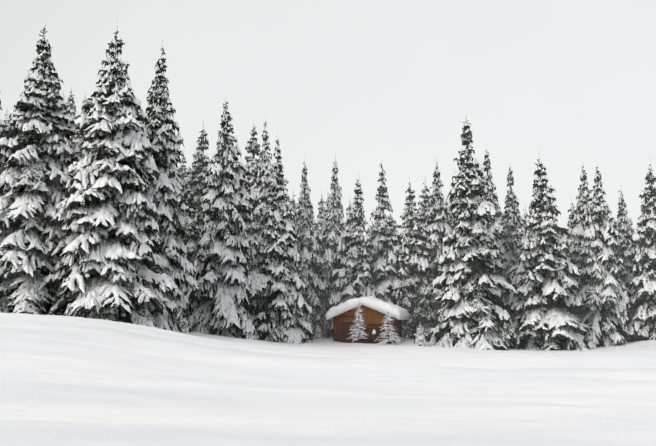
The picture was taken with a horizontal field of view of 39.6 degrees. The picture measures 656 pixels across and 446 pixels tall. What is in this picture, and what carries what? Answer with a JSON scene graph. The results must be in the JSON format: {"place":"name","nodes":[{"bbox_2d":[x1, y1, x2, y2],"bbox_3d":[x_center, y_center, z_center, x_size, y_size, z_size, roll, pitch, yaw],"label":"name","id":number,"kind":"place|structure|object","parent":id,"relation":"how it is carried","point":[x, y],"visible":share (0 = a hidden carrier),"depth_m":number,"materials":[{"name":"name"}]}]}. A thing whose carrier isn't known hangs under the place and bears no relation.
{"place":"outdoors","nodes":[
{"label":"outdoors","id":0,"kind":"place"},
{"bbox_2d":[0,312,655,445],"bbox_3d":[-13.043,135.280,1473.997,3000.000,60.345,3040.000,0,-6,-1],"label":"snow ground","id":1,"kind":"structure","parent":0,"point":[72,381],"depth_m":21.57,"materials":[{"name":"white snow"}]},
{"bbox_2d":[0,101,7,196],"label":"spruce","id":2,"kind":"object","parent":1,"relation":"on","point":[2,125],"visible":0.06,"depth_m":58.60,"materials":[{"name":"white plant"}]},
{"bbox_2d":[1,110,16,195],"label":"spruce","id":3,"kind":"object","parent":1,"relation":"on","point":[7,125],"visible":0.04,"depth_m":62.03,"materials":[{"name":"white plant"}]},
{"bbox_2d":[17,67,63,225],"bbox_3d":[-18.694,-0.658,59.770,7.024,19.973,6.370,0,-6,0],"label":"spruce","id":4,"kind":"object","parent":1,"relation":"on","point":[56,133],"depth_m":60.72,"materials":[{"name":"grey plant"}]},
{"bbox_2d":[0,19,81,315],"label":"spruce","id":5,"kind":"object","parent":1,"relation":"on","point":[40,153],"visible":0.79,"depth_m":50.93,"materials":[{"name":"white plant"}]},
{"bbox_2d":[52,76,68,120],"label":"spruce","id":6,"kind":"object","parent":1,"relation":"on","point":[57,92],"visible":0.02,"depth_m":76.82,"materials":[{"name":"white plant"}]},
{"bbox_2d":[62,91,73,140],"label":"spruce","id":7,"kind":"object","parent":1,"relation":"on","point":[65,106],"depth_m":72.06,"materials":[{"name":"grey plant"}]},
{"bbox_2d":[59,96,79,153],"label":"spruce","id":8,"kind":"object","parent":1,"relation":"on","point":[75,148],"visible":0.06,"depth_m":65.01,"materials":[{"name":"white plant"}]},
{"bbox_2d":[66,88,77,140],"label":"spruce","id":9,"kind":"object","parent":1,"relation":"on","point":[72,106],"visible":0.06,"depth_m":81.74,"materials":[{"name":"white plant"}]},
{"bbox_2d":[72,91,87,145],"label":"spruce","id":10,"kind":"object","parent":1,"relation":"on","point":[75,135],"visible":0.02,"depth_m":75.38,"materials":[{"name":"grey plant"}]},
{"bbox_2d":[77,130,90,157],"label":"spruce","id":11,"kind":"object","parent":1,"relation":"on","point":[79,143],"depth_m":66.17,"materials":[{"name":"grey plant"}]},
{"bbox_2d":[79,76,103,159],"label":"spruce","id":12,"kind":"object","parent":1,"relation":"on","point":[84,152],"depth_m":63.99,"materials":[{"name":"grey plant"}]},
{"bbox_2d":[38,24,177,327],"bbox_3d":[-12.102,-2.038,50.488,7.963,19.356,6.791,-2,-7,20],"label":"spruce","id":13,"kind":"object","parent":1,"relation":"on","point":[107,209],"visible":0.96,"depth_m":49.09,"materials":[{"name":"white plant"}]},
{"bbox_2d":[148,83,185,235],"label":"spruce","id":14,"kind":"object","parent":1,"relation":"on","point":[182,181],"depth_m":67.37,"materials":[{"name":"grey plant"}]},
{"bbox_2d":[152,98,183,265],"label":"spruce","id":15,"kind":"object","parent":1,"relation":"on","point":[174,179],"depth_m":65.18,"materials":[{"name":"grey plant"}]},
{"bbox_2d":[139,39,199,332],"bbox_3d":[-10.194,-1.195,54.400,5.613,20.217,5.333,-3,-7,35],"label":"spruce","id":16,"kind":"object","parent":1,"relation":"on","point":[168,201],"visible":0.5,"depth_m":53.76,"materials":[{"name":"white plant"}]},
{"bbox_2d":[179,152,187,188],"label":"spruce","id":17,"kind":"object","parent":1,"relation":"on","point":[183,173],"visible":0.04,"depth_m":83.43,"materials":[{"name":"white plant"}]},
{"bbox_2d":[174,175,202,327],"bbox_3d":[-9.320,2.701,62.671,4.549,12.204,4.210,5,-8,-40],"label":"spruce","id":18,"kind":"object","parent":1,"relation":"on","point":[191,244],"visible":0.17,"depth_m":62.54,"materials":[{"name":"grey plant"}]},
{"bbox_2d":[182,149,200,191],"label":"spruce","id":19,"kind":"object","parent":1,"relation":"on","point":[195,154],"depth_m":71.01,"materials":[{"name":"grey plant"}]},
{"bbox_2d":[182,121,211,243],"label":"spruce","id":20,"kind":"object","parent":1,"relation":"on","point":[197,183],"visible":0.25,"depth_m":68.21,"materials":[{"name":"white plant"}]},
{"bbox_2d":[186,105,256,338],"bbox_3d":[-6.834,0.559,60.381,4.852,18.028,4.943,-1,-7,13],"label":"spruce","id":21,"kind":"object","parent":1,"relation":"on","point":[222,312],"visible":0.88,"depth_m":59.22,"materials":[{"name":"white plant"}]},
{"bbox_2d":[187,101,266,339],"bbox_3d":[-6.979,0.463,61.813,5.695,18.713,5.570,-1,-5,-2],"label":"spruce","id":22,"kind":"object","parent":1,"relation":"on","point":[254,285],"visible":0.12,"depth_m":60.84,"materials":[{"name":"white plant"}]},
{"bbox_2d":[242,122,272,335],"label":"spruce","id":23,"kind":"object","parent":1,"relation":"on","point":[254,149],"visible":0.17,"depth_m":67.59,"materials":[{"name":"white plant"}]},
{"bbox_2d":[248,114,274,330],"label":"spruce","id":24,"kind":"object","parent":1,"relation":"on","point":[265,179],"visible":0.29,"depth_m":66.00,"materials":[{"name":"white plant"}]},
{"bbox_2d":[275,170,290,219],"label":"spruce","id":25,"kind":"object","parent":1,"relation":"on","point":[281,173],"depth_m":95.55,"materials":[{"name":"grey plant"}]},
{"bbox_2d":[253,135,313,343],"bbox_3d":[-3.215,1.556,62.276,4.343,15.947,4.424,-3,-7,17],"label":"spruce","id":26,"kind":"object","parent":1,"relation":"on","point":[283,303],"visible":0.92,"depth_m":61.33,"materials":[{"name":"white plant"}]},
{"bbox_2d":[289,193,299,230],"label":"spruce","id":27,"kind":"object","parent":1,"relation":"on","point":[293,203],"depth_m":74.64,"materials":[{"name":"white plant"}]},
{"bbox_2d":[292,206,324,293],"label":"spruce","id":28,"kind":"object","parent":1,"relation":"on","point":[314,227],"depth_m":72.38,"materials":[{"name":"grey plant"}]},
{"bbox_2d":[290,154,328,339],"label":"spruce","id":29,"kind":"object","parent":1,"relation":"on","point":[307,244],"visible":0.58,"depth_m":67.86,"materials":[{"name":"white plant"}]},
{"bbox_2d":[313,325,322,339],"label":"snowy sapling","id":30,"kind":"object","parent":1,"relation":"on","point":[317,334],"visible":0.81,"depth_m":65.40,"materials":[{"name":"grey snow"}]},
{"bbox_2d":[315,193,327,233],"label":"spruce","id":31,"kind":"object","parent":1,"relation":"on","point":[321,215],"visible":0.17,"depth_m":79.19,"materials":[{"name":"white plant"}]},
{"bbox_2d":[316,154,351,337],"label":"spruce","id":32,"kind":"object","parent":1,"relation":"on","point":[333,246],"visible":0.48,"depth_m":69.25,"materials":[{"name":"white plant"}]},
{"bbox_2d":[341,200,359,252],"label":"spruce","id":33,"kind":"object","parent":1,"relation":"on","point":[348,209],"visible":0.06,"depth_m":83.17,"materials":[{"name":"white plant"}]},
{"bbox_2d":[328,175,376,337],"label":"spruce","id":34,"kind":"object","parent":1,"relation":"on","point":[357,279],"visible":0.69,"depth_m":68.37,"materials":[{"name":"white plant"}]},
{"bbox_2d":[346,302,367,342],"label":"frosted larch","id":35,"kind":"object","parent":1,"relation":"on","point":[357,333],"visible":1,"depth_m":61.85,"materials":[{"name":"white"}]},
{"bbox_2d":[325,296,409,343],"bbox_3d":[2.839,7.026,64.632,5.442,3.734,4.315,-2,-7,13],"label":"log hut","id":36,"kind":"object","parent":1,"relation":"on","point":[342,316],"visible":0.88,"depth_m":63.13,"materials":[{"name":"brown wood"}]},
{"bbox_2d":[371,330,377,343],"bbox_3d":[3.154,7.929,62.120,0.400,1.391,0.340,-5,-8,36],"label":"wayside post","id":37,"kind":"object","parent":1,"relation":"on","point":[374,335],"visible":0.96,"depth_m":62.05,"materials":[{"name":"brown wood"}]},
{"bbox_2d":[375,312,400,344],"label":"frosted larch","id":38,"kind":"object","parent":1,"relation":"on","point":[389,333],"visible":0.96,"depth_m":61.51,"materials":[{"name":"white"}]},
{"bbox_2d":[365,156,412,337],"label":"spruce","id":39,"kind":"object","parent":1,"relation":"on","point":[383,239],"visible":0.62,"depth_m":69.70,"materials":[{"name":"white plant"}]},
{"bbox_2d":[389,176,437,341],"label":"spruce","id":40,"kind":"object","parent":1,"relation":"on","point":[414,293],"visible":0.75,"depth_m":69.12,"materials":[{"name":"white plant"}]},
{"bbox_2d":[415,324,425,345],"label":"snowy sapling","id":41,"kind":"object","parent":1,"relation":"on","point":[420,339],"visible":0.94,"depth_m":61.46,"materials":[{"name":"white snow"}]},
{"bbox_2d":[406,177,440,332],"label":"spruce","id":42,"kind":"object","parent":1,"relation":"on","point":[423,208],"visible":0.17,"depth_m":71.13,"materials":[{"name":"grey plant"}]},
{"bbox_2d":[429,334,435,345],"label":"snowy sapling","id":43,"kind":"object","parent":1,"relation":"on","point":[433,342],"visible":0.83,"depth_m":61.98,"materials":[{"name":"white snow"}]},
{"bbox_2d":[418,156,454,336],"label":"spruce","id":44,"kind":"object","parent":1,"relation":"on","point":[439,229],"visible":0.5,"depth_m":69.68,"materials":[{"name":"white plant"}]},
{"bbox_2d":[445,178,460,260],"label":"spruce","id":45,"kind":"object","parent":1,"relation":"on","point":[449,223],"visible":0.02,"depth_m":74.13,"materials":[{"name":"grey plant"}]},
{"bbox_2d":[428,117,521,349],"bbox_3d":[9.854,1.340,63.267,6.563,18.646,6.556,1,-7,-13],"label":"spruce","id":46,"kind":"object","parent":1,"relation":"on","point":[474,317],"visible":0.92,"depth_m":62.14,"materials":[{"name":"white plant"}]},
{"bbox_2d":[493,190,503,222],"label":"spruce","id":47,"kind":"object","parent":1,"relation":"on","point":[500,218],"depth_m":87.02,"materials":[{"name":"grey plant"}]},
{"bbox_2d":[478,145,523,344],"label":"spruce","id":48,"kind":"object","parent":1,"relation":"on","point":[496,229],"visible":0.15,"depth_m":68.20,"materials":[{"name":"white plant"}]},
{"bbox_2d":[499,166,524,322],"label":"spruce","id":49,"kind":"object","parent":1,"relation":"on","point":[512,222],"visible":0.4,"depth_m":70.11,"materials":[{"name":"white plant"}]},
{"bbox_2d":[521,205,531,250],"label":"spruce","id":50,"kind":"object","parent":1,"relation":"on","point":[528,234],"visible":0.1,"depth_m":81.20,"materials":[{"name":"white plant"}]},
{"bbox_2d":[526,336,533,349],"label":"snowy sapling","id":51,"kind":"object","parent":1,"relation":"on","point":[530,344],"visible":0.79,"depth_m":62.47,"materials":[{"name":"white snow"}]},
{"bbox_2d":[527,208,535,238],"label":"spruce","id":52,"kind":"object","parent":1,"relation":"on","point":[532,232],"visible":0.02,"depth_m":97.37,"materials":[{"name":"grey plant"}]},
{"bbox_2d":[504,153,592,350],"bbox_3d":[15.244,2.317,64.082,6.468,15.441,6.494,-3,-6,13],"label":"spruce","id":53,"kind":"object","parent":1,"relation":"on","point":[546,282],"visible":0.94,"depth_m":63.14,"materials":[{"name":"white plant"}]},
{"bbox_2d":[551,211,557,235],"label":"spruce","id":54,"kind":"object","parent":1,"relation":"on","point":[554,221],"visible":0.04,"depth_m":84.32,"materials":[{"name":"white plant"}]},
{"bbox_2d":[555,199,577,308],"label":"spruce","id":55,"kind":"object","parent":1,"relation":"on","point":[570,227],"visible":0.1,"depth_m":72.42,"materials":[{"name":"white plant"}]},
{"bbox_2d":[565,163,593,324],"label":"spruce","id":56,"kind":"object","parent":1,"relation":"on","point":[583,202],"visible":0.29,"depth_m":68.31,"materials":[{"name":"white plant"}]},
{"bbox_2d":[588,332,596,348],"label":"snowy sapling","id":57,"kind":"object","parent":1,"relation":"on","point":[591,339],"visible":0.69,"depth_m":63.00,"materials":[{"name":"white snow"}]},
{"bbox_2d":[572,160,630,346],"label":"spruce","id":58,"kind":"object","parent":1,"relation":"on","point":[604,299],"visible":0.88,"depth_m":65.23,"materials":[{"name":"white plant"}]},
{"bbox_2d":[613,184,646,338],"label":"spruce","id":59,"kind":"object","parent":1,"relation":"on","point":[623,229],"visible":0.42,"depth_m":69.76,"materials":[{"name":"white plant"}]},
{"bbox_2d":[628,214,635,234],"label":"spruce","id":60,"kind":"object","parent":1,"relation":"on","point":[630,220],"visible":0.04,"depth_m":95.09,"materials":[{"name":"white plant"}]},
{"bbox_2d":[623,159,655,340],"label":"spruce","id":61,"kind":"object","parent":1,"relation":"on","point":[641,289],"visible":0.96,"depth_m":65.77,"materials":[{"name":"white plant"}]},
{"bbox_2d":[636,197,645,230],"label":"spruce","id":62,"kind":"object","parent":1,"relation":"on","point":[640,216],"visible":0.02,"depth_m":97.43,"materials":[{"name":"white plant"}]},
{"bbox_2d":[0,0,655,238],"label":"sky","id":63,"kind":"structure","parent":0,"point":[572,83],"materials":[{"name":"white"}]}
]}

